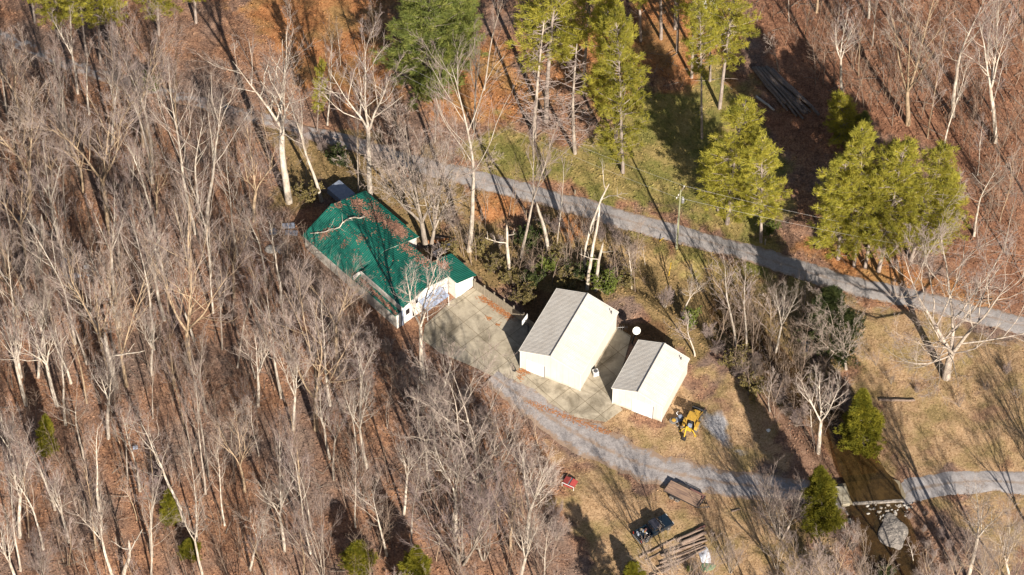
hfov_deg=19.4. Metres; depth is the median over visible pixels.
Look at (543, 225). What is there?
dead snag
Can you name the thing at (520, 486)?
bare sapling
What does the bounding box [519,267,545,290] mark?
leafy shrub
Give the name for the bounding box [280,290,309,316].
bare shrub
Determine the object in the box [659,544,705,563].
log
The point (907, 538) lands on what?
bare sapling
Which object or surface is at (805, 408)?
bare shrub
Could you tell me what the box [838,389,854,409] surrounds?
bare shrub
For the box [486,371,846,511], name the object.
gravel drive
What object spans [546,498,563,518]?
bare shrub
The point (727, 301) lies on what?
bare sapling
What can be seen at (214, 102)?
bare tree
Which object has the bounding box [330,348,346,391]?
bare sapling
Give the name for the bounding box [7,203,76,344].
bare tree
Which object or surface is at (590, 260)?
dead snag
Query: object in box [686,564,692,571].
leafy shrub
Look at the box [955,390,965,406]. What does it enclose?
bare tree
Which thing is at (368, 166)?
bare tree
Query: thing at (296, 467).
bare tree
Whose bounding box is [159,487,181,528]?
cedar tree
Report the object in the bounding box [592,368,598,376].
air conditioner
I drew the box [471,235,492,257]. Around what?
leafy shrub
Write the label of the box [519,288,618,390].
metal shed
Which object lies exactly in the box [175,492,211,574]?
bare tree
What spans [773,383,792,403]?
bare shrub
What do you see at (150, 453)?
bare tree
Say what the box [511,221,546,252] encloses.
leafy shrub
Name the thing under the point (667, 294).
bare shrub
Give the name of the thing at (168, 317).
bare tree
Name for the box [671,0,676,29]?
pine tree
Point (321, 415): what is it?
bare tree
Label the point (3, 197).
bare tree
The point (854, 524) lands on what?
bare shrub
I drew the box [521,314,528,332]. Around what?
basketball hoop
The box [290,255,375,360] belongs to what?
bare tree
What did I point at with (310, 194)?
leafy shrub
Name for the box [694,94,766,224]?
pine tree
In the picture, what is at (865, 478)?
creek water
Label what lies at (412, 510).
bare tree
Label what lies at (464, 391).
bare shrub
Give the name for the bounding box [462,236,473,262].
bare sapling
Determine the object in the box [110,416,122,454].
bare sapling
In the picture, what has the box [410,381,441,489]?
bare tree
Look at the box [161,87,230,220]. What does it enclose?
bare tree
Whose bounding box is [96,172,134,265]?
bare tree
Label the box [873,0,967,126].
bare tree
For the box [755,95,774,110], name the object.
log
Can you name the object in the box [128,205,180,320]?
bare tree
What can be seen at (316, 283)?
bare tree
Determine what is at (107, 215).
bare tree
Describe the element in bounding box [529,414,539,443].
bare sapling
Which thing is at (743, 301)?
bare sapling
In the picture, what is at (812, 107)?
log
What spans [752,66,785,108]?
log
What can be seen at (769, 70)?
log
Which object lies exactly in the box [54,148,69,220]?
bare tree
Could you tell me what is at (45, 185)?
bare tree
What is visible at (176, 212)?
bare tree
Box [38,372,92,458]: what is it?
bare tree
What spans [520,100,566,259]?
bare tree
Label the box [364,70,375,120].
bare tree
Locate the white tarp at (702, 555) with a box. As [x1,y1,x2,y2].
[699,547,710,562]
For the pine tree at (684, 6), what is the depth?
439.60 m
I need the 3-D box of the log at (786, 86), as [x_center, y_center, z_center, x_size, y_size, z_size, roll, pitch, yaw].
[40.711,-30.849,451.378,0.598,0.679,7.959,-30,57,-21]
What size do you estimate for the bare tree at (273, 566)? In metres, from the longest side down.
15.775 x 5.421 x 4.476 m
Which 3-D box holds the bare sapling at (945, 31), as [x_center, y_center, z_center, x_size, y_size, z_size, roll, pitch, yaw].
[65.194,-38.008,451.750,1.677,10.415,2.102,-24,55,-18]
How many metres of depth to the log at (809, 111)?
450.05 m
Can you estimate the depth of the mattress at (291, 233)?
433.94 m
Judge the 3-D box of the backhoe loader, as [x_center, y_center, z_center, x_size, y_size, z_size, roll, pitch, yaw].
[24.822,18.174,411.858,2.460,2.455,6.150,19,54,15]
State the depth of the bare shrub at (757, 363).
416.75 m
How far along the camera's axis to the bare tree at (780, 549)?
395.42 m
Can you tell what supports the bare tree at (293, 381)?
on the terrain at (732, 420)
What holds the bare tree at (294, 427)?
on the terrain at (732, 420)
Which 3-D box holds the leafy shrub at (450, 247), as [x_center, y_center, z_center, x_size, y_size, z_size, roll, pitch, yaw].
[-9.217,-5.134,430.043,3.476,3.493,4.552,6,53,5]
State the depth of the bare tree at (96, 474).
392.67 m
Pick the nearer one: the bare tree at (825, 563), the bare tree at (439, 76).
the bare tree at (825, 563)
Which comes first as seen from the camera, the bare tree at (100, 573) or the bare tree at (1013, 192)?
the bare tree at (100, 573)
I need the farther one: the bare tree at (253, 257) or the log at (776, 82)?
the log at (776, 82)
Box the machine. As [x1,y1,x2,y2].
[669,412,682,426]
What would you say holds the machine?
on the terrain at (732, 420)
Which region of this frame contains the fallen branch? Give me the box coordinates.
[310,213,365,235]
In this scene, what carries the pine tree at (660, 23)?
on the terrain at (732, 420)
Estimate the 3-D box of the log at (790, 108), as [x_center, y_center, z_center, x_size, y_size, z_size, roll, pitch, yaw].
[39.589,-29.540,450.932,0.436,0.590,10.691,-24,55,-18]
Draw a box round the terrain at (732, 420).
[0,0,1023,574]
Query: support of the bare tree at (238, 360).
on the terrain at (732, 420)
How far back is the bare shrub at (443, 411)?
411.66 m
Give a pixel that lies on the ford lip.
(879, 502)
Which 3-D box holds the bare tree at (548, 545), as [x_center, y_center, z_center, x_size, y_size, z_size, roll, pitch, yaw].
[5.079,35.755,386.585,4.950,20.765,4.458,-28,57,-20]
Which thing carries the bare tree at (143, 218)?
on the terrain at (732, 420)
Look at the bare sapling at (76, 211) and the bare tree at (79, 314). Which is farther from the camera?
the bare sapling at (76, 211)
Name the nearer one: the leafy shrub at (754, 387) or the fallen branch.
the leafy shrub at (754, 387)
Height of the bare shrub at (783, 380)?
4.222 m
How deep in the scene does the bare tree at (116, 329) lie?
402.00 m
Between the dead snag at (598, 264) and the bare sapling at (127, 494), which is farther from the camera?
the dead snag at (598, 264)
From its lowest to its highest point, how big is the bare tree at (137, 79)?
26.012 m
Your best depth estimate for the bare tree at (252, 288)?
409.39 m
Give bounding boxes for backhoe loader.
[679,405,706,440]
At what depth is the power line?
422.44 m
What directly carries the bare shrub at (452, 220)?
on the terrain at (732, 420)
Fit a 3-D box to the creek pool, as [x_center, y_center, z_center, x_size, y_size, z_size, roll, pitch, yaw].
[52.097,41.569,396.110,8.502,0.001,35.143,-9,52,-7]
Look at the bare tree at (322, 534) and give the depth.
387.50 m
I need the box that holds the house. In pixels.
[302,191,475,327]
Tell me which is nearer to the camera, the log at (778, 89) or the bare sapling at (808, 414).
the bare sapling at (808, 414)
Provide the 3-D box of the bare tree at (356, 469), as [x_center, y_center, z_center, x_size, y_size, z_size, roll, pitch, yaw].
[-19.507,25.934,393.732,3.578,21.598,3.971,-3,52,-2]
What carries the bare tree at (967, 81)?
on the terrain at (732, 420)
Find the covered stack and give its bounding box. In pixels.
[327,180,354,201]
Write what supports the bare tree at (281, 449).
on the terrain at (732, 420)
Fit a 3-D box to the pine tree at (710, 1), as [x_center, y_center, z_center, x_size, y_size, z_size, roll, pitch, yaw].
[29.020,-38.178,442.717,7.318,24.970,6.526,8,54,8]
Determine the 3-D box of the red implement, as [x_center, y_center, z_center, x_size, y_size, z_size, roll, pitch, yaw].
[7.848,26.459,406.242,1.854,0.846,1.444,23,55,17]
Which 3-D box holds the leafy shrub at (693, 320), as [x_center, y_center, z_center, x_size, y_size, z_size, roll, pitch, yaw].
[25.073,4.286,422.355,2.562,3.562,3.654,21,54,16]
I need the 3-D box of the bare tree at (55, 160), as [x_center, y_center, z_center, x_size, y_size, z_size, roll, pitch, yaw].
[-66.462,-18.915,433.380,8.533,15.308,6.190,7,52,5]
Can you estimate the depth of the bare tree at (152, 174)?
421.05 m
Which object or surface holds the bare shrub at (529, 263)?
on the terrain at (732, 420)
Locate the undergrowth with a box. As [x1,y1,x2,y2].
[0,0,1023,574]
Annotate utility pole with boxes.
[675,186,684,248]
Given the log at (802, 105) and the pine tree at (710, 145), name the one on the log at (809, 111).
the log at (802, 105)
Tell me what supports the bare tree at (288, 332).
on the terrain at (732, 420)
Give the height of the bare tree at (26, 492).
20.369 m
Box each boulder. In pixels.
[265,245,275,253]
[878,512,907,549]
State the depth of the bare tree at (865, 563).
381.50 m
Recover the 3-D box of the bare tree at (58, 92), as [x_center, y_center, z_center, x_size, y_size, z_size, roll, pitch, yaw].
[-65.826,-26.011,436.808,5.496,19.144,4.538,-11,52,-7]
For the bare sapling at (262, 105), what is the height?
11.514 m
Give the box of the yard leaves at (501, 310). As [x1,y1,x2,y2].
[475,295,613,434]
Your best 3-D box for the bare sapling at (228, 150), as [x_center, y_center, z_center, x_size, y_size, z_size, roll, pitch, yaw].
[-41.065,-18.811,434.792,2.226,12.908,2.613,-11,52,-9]
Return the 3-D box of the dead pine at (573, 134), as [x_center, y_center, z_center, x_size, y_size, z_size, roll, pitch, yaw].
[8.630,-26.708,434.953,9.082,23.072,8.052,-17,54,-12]
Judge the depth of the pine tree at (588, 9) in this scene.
439.98 m
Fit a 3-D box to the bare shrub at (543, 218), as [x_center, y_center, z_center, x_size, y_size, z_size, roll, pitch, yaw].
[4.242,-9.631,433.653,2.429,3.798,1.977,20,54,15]
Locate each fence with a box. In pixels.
[473,279,523,320]
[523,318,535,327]
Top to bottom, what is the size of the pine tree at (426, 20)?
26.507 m
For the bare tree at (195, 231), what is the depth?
418.05 m
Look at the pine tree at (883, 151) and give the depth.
416.05 m
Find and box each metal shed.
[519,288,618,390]
[611,340,689,421]
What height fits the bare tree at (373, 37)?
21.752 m
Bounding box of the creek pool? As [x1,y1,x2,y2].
[846,502,923,574]
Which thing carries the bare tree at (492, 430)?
on the terrain at (732, 420)
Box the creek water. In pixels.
[821,401,902,501]
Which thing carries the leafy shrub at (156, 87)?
on the terrain at (732, 420)
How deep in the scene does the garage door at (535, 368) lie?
417.34 m
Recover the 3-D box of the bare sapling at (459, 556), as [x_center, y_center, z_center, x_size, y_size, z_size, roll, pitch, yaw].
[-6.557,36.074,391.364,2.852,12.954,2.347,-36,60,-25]
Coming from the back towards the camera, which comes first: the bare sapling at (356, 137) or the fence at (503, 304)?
the bare sapling at (356, 137)
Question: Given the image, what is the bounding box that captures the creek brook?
[711,303,826,422]
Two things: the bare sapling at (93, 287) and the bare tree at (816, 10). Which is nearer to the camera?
the bare sapling at (93, 287)
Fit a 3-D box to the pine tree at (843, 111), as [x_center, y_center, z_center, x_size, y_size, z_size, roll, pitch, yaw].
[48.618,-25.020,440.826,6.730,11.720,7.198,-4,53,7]
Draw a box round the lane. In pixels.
[901,471,1023,506]
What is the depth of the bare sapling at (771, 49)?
449.36 m
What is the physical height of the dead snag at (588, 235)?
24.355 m
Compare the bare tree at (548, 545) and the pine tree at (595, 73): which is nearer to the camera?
the bare tree at (548, 545)
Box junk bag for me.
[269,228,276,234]
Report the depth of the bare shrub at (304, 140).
442.55 m
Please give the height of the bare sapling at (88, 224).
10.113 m
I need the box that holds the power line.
[415,73,1022,263]
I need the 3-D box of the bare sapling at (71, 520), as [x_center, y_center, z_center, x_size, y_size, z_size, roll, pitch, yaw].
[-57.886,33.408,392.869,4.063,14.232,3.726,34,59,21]
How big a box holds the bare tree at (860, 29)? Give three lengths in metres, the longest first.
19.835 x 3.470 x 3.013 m
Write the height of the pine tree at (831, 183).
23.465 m
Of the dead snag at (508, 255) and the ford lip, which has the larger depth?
the dead snag at (508, 255)
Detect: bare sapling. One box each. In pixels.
[9,296,28,354]
[11,416,20,446]
[15,23,31,66]
[27,112,45,168]
[27,337,49,386]
[33,547,52,574]
[50,517,84,565]
[58,244,71,301]
[69,196,81,229]
[70,539,89,574]
[81,248,101,309]
[83,202,94,251]
[86,263,102,312]
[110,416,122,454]
[117,473,137,520]
[118,151,128,197]
[133,396,145,444]
[178,385,192,448]
[187,121,203,158]
[220,128,236,181]
[224,321,255,378]
[227,294,237,323]
[237,396,258,455]
[239,109,253,163]
[240,184,266,259]
[254,83,267,138]
[280,291,295,342]
[309,342,320,384]
[325,48,334,91]
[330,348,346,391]
[334,17,341,65]
[351,120,365,163]
[364,41,372,69]
[366,323,378,370]
[381,389,395,428]
[402,122,411,177]
[433,522,447,561]
[449,534,470,574]
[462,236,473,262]
[508,458,529,516]
[512,181,518,218]
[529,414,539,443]
[557,146,573,242]
[618,236,639,288]
[663,311,695,356]
[701,246,738,346]
[725,256,758,352]
[751,287,788,358]
[759,366,783,411]
[763,31,778,71]
[789,388,817,443]
[804,0,815,39]
[881,42,900,94]
[905,536,917,560]
[924,39,950,138]
[939,11,950,52]
[970,112,988,174]
[991,51,1013,111]
[999,164,1020,221]
[1006,141,1020,198]
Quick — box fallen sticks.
[0,0,1023,574]
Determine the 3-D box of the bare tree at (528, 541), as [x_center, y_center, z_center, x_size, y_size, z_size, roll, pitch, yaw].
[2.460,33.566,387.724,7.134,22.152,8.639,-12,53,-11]
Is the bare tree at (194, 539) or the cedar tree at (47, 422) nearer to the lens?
the bare tree at (194, 539)
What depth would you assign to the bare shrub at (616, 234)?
430.59 m
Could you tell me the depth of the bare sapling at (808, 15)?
453.55 m
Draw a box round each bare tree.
[0,25,31,122]
[0,29,13,114]
[0,46,60,211]
[0,149,42,260]
[0,161,11,234]
[0,178,8,269]
[0,216,25,297]
[0,223,36,378]
[0,224,24,316]
[0,289,39,406]
[0,393,22,482]
[0,411,56,510]
[0,428,43,538]
[0,448,43,549]
[0,460,40,571]
[0,504,24,574]
[1,288,74,407]
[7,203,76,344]
[10,460,35,537]
[14,268,54,357]
[18,209,50,307]
[18,524,60,574]
[19,288,72,383]
[20,244,60,327]
[22,119,72,185]
[23,56,150,235]
[26,136,48,220]
[27,134,67,246]
[27,274,62,378]
[27,455,79,542]
[33,24,75,134]
[36,172,72,280]
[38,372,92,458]
[40,61,69,153]
[40,247,103,329]
[44,99,92,192]
[44,293,91,403]
[45,224,141,387]
[46,87,80,176]
[46,286,87,363]
[47,312,91,425]
[48,2,78,93]
[53,227,119,327]
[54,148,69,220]
[56,478,113,574]
[67,445,103,550]
[75,36,95,114]
[83,410,106,511]
[84,338,127,439]
[85,174,130,299]
[87,0,194,146]
[88,368,125,412]
[91,104,106,213]
[91,231,177,387]
[93,561,115,574]
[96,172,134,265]
[97,271,132,344]
[98,45,132,144]
[98,389,149,491]
[103,27,173,147]
[108,183,187,349]
[110,77,160,183]
[112,404,186,526]
[114,43,155,165]
[114,548,141,574]
[115,396,135,479]
[116,122,147,247]
[118,129,159,233]
[119,187,165,281]
[122,170,251,364]
[123,301,170,375]
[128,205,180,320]
[129,454,171,556]
[130,116,181,213]
[137,473,182,574]
[138,46,202,234]
[140,428,153,478]
[147,347,160,418]
[149,240,194,341]
[152,38,190,128]
[156,269,182,388]
[157,331,186,429]
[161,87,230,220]
[162,149,222,276]
[163,185,189,264]
[171,323,208,412]
[173,419,223,540]
[174,346,221,476]
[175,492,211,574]
[180,364,210,494]
[186,0,321,204]
[191,210,224,313]
[197,87,225,122]
[201,62,263,238]
[202,426,231,525]
[204,194,258,297]
[206,401,263,492]
[209,143,243,256]
[211,246,232,349]
[217,395,252,467]
[228,116,285,221]
[229,195,266,280]
[232,377,267,421]
[232,493,281,570]
[233,306,288,406]
[235,247,274,352]
[236,262,269,368]
[236,272,293,398]
[237,245,269,320]
[241,524,269,574]
[244,209,291,303]
[245,458,307,552]
[253,69,323,202]
[254,469,346,574]
[256,246,372,431]
[264,555,289,574]
[267,328,315,430]
[269,293,295,364]
[269,437,315,554]
[270,408,296,511]
[274,299,302,381]
[274,429,311,527]
[279,398,301,495]
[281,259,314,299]
[289,520,312,574]
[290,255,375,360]
[302,276,344,406]
[307,376,339,459]
[310,12,414,196]
[312,271,340,306]
[319,7,357,125]
[322,397,350,480]
[331,87,503,247]
[334,370,380,468]
[336,474,390,556]
[338,374,370,452]
[345,327,381,418]
[346,451,398,513]
[348,84,362,192]
[349,356,379,400]
[349,439,372,527]
[364,0,382,89]
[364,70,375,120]
[376,341,418,400]
[376,434,521,567]
[378,329,561,513]
[387,83,495,247]
[388,240,459,383]
[390,420,437,515]
[392,438,436,548]
[404,26,525,252]
[406,349,428,438]
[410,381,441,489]
[413,367,438,412]
[414,342,459,458]
[420,393,460,467]
[421,426,489,534]
[428,93,444,142]
[433,57,443,116]
[457,562,481,574]
[459,399,492,444]
[463,17,488,129]
[463,497,513,560]
[468,479,493,515]
[475,400,506,486]
[481,445,537,550]
[483,0,505,90]
[493,447,515,532]
[504,493,552,574]
[507,436,564,551]
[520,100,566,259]
[534,513,567,574]
[635,526,683,574]
[669,529,724,574]
[678,263,711,315]
[721,534,751,573]
[742,456,819,538]
[752,516,793,568]
[762,526,855,574]
[771,278,805,351]
[777,525,823,574]
[794,281,869,370]
[794,361,853,454]
[803,522,859,574]
[815,0,818,13]
[826,2,867,90]
[846,525,899,574]
[854,1,874,75]
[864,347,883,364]
[867,0,870,18]
[868,0,878,46]
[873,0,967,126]
[875,167,1023,406]
[886,370,896,383]
[909,526,985,574]
[936,0,1016,117]
[942,492,1023,574]
[944,48,981,141]
[955,0,1023,143]
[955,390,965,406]
[960,143,1021,236]
[961,473,1015,574]
[967,523,1017,574]
[984,509,1022,574]
[1000,175,1022,252]
[1007,382,1023,398]
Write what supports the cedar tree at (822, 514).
on the terrain at (732, 420)
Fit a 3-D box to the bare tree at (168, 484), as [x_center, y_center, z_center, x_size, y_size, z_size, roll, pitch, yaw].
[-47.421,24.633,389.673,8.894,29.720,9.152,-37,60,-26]
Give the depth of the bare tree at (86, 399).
404.28 m
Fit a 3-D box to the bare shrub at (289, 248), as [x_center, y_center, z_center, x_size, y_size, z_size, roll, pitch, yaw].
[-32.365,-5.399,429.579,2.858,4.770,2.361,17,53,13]
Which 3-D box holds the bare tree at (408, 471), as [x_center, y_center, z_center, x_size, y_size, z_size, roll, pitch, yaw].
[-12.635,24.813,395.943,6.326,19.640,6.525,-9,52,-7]
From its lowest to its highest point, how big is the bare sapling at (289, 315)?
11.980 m
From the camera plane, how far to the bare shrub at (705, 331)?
420.69 m
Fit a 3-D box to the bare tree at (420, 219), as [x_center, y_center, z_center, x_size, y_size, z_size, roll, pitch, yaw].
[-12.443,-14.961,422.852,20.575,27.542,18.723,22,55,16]
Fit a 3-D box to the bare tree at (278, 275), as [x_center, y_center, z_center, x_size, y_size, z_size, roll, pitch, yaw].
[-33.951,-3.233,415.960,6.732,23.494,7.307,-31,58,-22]
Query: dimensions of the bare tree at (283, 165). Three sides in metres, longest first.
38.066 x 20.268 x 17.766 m
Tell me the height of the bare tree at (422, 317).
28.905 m
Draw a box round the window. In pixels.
[405,307,409,315]
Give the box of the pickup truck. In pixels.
[632,514,673,543]
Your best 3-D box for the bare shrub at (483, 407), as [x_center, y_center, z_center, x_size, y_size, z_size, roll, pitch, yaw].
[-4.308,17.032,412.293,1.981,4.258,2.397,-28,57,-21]
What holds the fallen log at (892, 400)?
on the terrain at (732, 420)
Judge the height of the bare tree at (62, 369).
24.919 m
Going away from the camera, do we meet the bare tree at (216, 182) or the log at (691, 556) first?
the log at (691, 556)
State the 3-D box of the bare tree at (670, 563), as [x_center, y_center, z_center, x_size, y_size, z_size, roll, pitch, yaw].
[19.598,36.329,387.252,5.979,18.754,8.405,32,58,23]
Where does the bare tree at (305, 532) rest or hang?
on the terrain at (732, 420)
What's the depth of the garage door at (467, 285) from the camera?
426.61 m
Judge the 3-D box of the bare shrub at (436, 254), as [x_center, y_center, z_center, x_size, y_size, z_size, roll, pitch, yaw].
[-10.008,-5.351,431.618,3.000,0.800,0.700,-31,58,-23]
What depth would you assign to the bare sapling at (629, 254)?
423.88 m
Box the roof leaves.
[311,195,451,314]
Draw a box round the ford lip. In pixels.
[853,499,903,504]
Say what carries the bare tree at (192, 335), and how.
on the terrain at (732, 420)
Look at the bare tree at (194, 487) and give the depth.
390.54 m
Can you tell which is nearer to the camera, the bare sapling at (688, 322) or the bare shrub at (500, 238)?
the bare sapling at (688, 322)
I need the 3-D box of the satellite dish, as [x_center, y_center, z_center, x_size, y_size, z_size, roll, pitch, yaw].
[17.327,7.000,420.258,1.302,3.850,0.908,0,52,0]
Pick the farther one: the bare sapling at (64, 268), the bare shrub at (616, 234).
the bare shrub at (616, 234)
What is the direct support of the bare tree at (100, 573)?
on the terrain at (732, 420)
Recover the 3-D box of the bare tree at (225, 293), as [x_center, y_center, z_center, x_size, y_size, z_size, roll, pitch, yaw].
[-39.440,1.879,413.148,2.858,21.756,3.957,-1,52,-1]
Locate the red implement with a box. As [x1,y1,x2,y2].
[562,476,577,490]
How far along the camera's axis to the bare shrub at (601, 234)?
431.32 m
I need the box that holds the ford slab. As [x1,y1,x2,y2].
[838,479,905,504]
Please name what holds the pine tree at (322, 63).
on the terrain at (732, 420)
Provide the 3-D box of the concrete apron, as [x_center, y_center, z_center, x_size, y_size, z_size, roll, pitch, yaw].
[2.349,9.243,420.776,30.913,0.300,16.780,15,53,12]
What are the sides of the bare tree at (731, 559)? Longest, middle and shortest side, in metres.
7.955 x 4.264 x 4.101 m
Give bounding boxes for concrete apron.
[423,288,630,421]
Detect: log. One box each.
[17,216,50,236]
[428,238,448,243]
[639,539,675,557]
[655,553,693,569]
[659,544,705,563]
[659,547,705,574]
[661,539,707,556]
[665,544,702,559]
[671,537,705,550]
[676,527,704,541]
[680,531,706,545]
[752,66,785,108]
[754,66,785,103]
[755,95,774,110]
[759,67,799,114]
[761,67,794,99]
[765,65,799,98]
[766,67,801,97]
[766,74,805,114]
[771,68,819,115]
[777,81,807,111]
[778,81,810,112]
[783,98,794,114]
[800,97,811,107]
[879,398,914,401]
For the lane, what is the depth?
406.78 m
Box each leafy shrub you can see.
[132,70,162,93]
[290,179,324,205]
[323,141,351,167]
[436,238,459,257]
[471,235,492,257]
[482,252,511,274]
[498,264,523,289]
[508,280,536,304]
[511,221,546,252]
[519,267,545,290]
[530,253,557,272]
[538,240,567,263]
[554,265,580,290]
[562,258,592,281]
[584,254,603,275]
[589,267,622,295]
[615,263,638,290]
[682,305,702,329]
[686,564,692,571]
[717,341,751,370]
[738,371,765,403]
[763,218,781,237]
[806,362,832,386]
[877,563,896,574]
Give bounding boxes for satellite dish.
[631,327,640,343]
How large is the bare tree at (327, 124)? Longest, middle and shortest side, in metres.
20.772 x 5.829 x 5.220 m
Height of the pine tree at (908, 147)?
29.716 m
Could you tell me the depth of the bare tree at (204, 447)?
397.17 m
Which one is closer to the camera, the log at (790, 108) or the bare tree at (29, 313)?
the bare tree at (29, 313)
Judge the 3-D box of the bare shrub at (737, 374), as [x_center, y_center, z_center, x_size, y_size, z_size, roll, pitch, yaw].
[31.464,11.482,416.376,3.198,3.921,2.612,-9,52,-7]
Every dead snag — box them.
[21,207,43,274]
[93,313,144,390]
[111,529,142,574]
[485,225,515,271]
[536,203,549,253]
[579,242,613,291]
[583,158,627,272]
[585,206,599,290]
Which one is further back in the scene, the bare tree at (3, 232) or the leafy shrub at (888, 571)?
the bare tree at (3, 232)
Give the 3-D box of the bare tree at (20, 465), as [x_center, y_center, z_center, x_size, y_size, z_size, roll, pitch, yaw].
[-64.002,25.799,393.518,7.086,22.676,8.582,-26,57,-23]
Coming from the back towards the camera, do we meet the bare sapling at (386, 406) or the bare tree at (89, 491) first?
the bare sapling at (386, 406)
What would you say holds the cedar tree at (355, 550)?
on the terrain at (732, 420)
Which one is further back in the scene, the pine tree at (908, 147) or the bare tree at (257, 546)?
the pine tree at (908, 147)
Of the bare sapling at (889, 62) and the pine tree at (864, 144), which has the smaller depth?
the pine tree at (864, 144)
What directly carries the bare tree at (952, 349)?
on the terrain at (732, 420)
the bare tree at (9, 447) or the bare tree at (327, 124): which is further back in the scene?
the bare tree at (327, 124)
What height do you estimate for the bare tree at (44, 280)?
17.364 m
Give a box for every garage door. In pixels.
[458,278,471,295]
[526,360,544,376]
[632,399,653,418]
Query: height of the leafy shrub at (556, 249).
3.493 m
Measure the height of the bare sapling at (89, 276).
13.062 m
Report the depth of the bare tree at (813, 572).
388.96 m
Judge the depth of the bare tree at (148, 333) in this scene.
408.25 m
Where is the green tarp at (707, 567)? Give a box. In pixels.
[701,563,715,571]
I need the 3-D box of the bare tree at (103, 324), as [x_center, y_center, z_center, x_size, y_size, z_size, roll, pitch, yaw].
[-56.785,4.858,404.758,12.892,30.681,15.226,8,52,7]
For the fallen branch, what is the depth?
429.02 m
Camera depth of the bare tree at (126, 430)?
397.56 m
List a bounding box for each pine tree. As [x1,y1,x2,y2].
[22,0,40,23]
[34,0,73,39]
[58,0,95,55]
[73,0,113,63]
[90,0,127,61]
[131,0,182,34]
[181,0,205,23]
[311,57,328,130]
[369,0,482,111]
[433,0,488,75]
[504,0,593,122]
[556,0,623,87]
[575,0,651,138]
[593,4,650,178]
[629,0,647,41]
[653,0,665,39]
[668,0,685,52]
[670,0,716,78]
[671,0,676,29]
[680,0,720,138]
[688,0,729,81]
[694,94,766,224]
[694,140,742,212]
[698,0,761,109]
[725,133,792,242]
[804,151,879,260]
[820,119,893,267]
[822,90,860,148]
[850,138,918,268]
[853,110,875,139]
[859,134,927,272]
[877,138,917,213]
[889,137,965,261]
[912,167,973,258]
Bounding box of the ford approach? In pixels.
[835,486,849,506]
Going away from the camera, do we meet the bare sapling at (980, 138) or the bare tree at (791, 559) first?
the bare tree at (791, 559)
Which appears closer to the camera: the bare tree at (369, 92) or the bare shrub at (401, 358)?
the bare shrub at (401, 358)
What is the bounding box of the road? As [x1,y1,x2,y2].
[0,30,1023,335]
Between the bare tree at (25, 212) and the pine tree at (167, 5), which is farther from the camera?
the pine tree at (167, 5)
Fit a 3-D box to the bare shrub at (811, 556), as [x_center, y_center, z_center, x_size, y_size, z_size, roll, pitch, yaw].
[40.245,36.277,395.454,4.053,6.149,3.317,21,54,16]
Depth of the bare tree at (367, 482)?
399.12 m
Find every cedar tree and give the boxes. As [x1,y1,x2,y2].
[35,413,59,457]
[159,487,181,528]
[176,537,201,562]
[337,539,378,574]
[395,544,432,574]
[622,560,647,574]
[791,285,867,368]
[798,463,847,543]
[832,388,886,463]
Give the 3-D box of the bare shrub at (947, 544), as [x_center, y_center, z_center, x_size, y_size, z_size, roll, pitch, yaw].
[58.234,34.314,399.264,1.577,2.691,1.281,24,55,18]
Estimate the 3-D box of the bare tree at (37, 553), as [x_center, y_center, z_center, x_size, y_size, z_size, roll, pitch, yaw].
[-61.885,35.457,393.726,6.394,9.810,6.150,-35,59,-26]
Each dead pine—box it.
[511,18,562,146]
[541,44,597,160]
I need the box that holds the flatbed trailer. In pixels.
[663,480,709,508]
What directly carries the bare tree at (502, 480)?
on the terrain at (732, 420)
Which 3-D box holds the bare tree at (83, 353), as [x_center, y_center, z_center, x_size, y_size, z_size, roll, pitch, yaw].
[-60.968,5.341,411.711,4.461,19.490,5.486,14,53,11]
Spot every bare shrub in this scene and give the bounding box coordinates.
[220,107,238,130]
[276,269,292,287]
[277,237,293,259]
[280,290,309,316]
[290,130,308,148]
[296,257,314,272]
[305,344,319,356]
[315,137,327,152]
[327,311,352,337]
[328,359,349,378]
[353,323,372,345]
[371,148,384,167]
[379,336,394,355]
[395,350,408,366]
[414,171,426,184]
[433,243,449,257]
[434,375,452,395]
[436,400,448,418]
[449,215,459,227]
[456,382,475,410]
[472,445,497,471]
[473,402,487,419]
[483,409,505,433]
[486,436,505,453]
[490,233,505,247]
[519,444,540,473]
[524,260,536,271]
[526,478,545,500]
[534,213,549,225]
[545,465,560,486]
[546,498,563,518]
[547,215,564,233]
[549,514,570,539]
[581,219,594,236]
[596,221,607,240]
[607,222,626,245]
[656,285,675,307]
[701,321,717,339]
[709,339,724,354]
[732,361,749,377]
[746,353,764,378]
[750,348,761,362]
[771,297,789,315]
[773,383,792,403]
[776,370,793,390]
[780,402,794,415]
[789,406,806,426]
[799,402,809,415]
[802,546,832,574]
[810,353,827,363]
[823,382,840,400]
[835,568,854,574]
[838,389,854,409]
[848,539,858,549]
[850,519,859,531]
[914,567,924,574]
[934,525,945,538]
[944,538,953,549]
[1002,361,1011,374]
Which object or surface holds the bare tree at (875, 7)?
on the terrain at (732, 420)
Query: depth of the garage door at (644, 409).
412.88 m
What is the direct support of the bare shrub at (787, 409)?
on the terrain at (732, 420)
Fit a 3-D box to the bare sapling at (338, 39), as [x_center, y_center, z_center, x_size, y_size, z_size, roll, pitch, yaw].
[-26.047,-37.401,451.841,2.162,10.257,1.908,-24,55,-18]
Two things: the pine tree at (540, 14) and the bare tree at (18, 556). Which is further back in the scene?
the pine tree at (540, 14)
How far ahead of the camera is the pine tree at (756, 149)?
421.71 m
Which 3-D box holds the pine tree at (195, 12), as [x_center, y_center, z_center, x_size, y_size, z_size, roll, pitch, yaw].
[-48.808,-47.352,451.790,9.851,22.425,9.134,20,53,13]

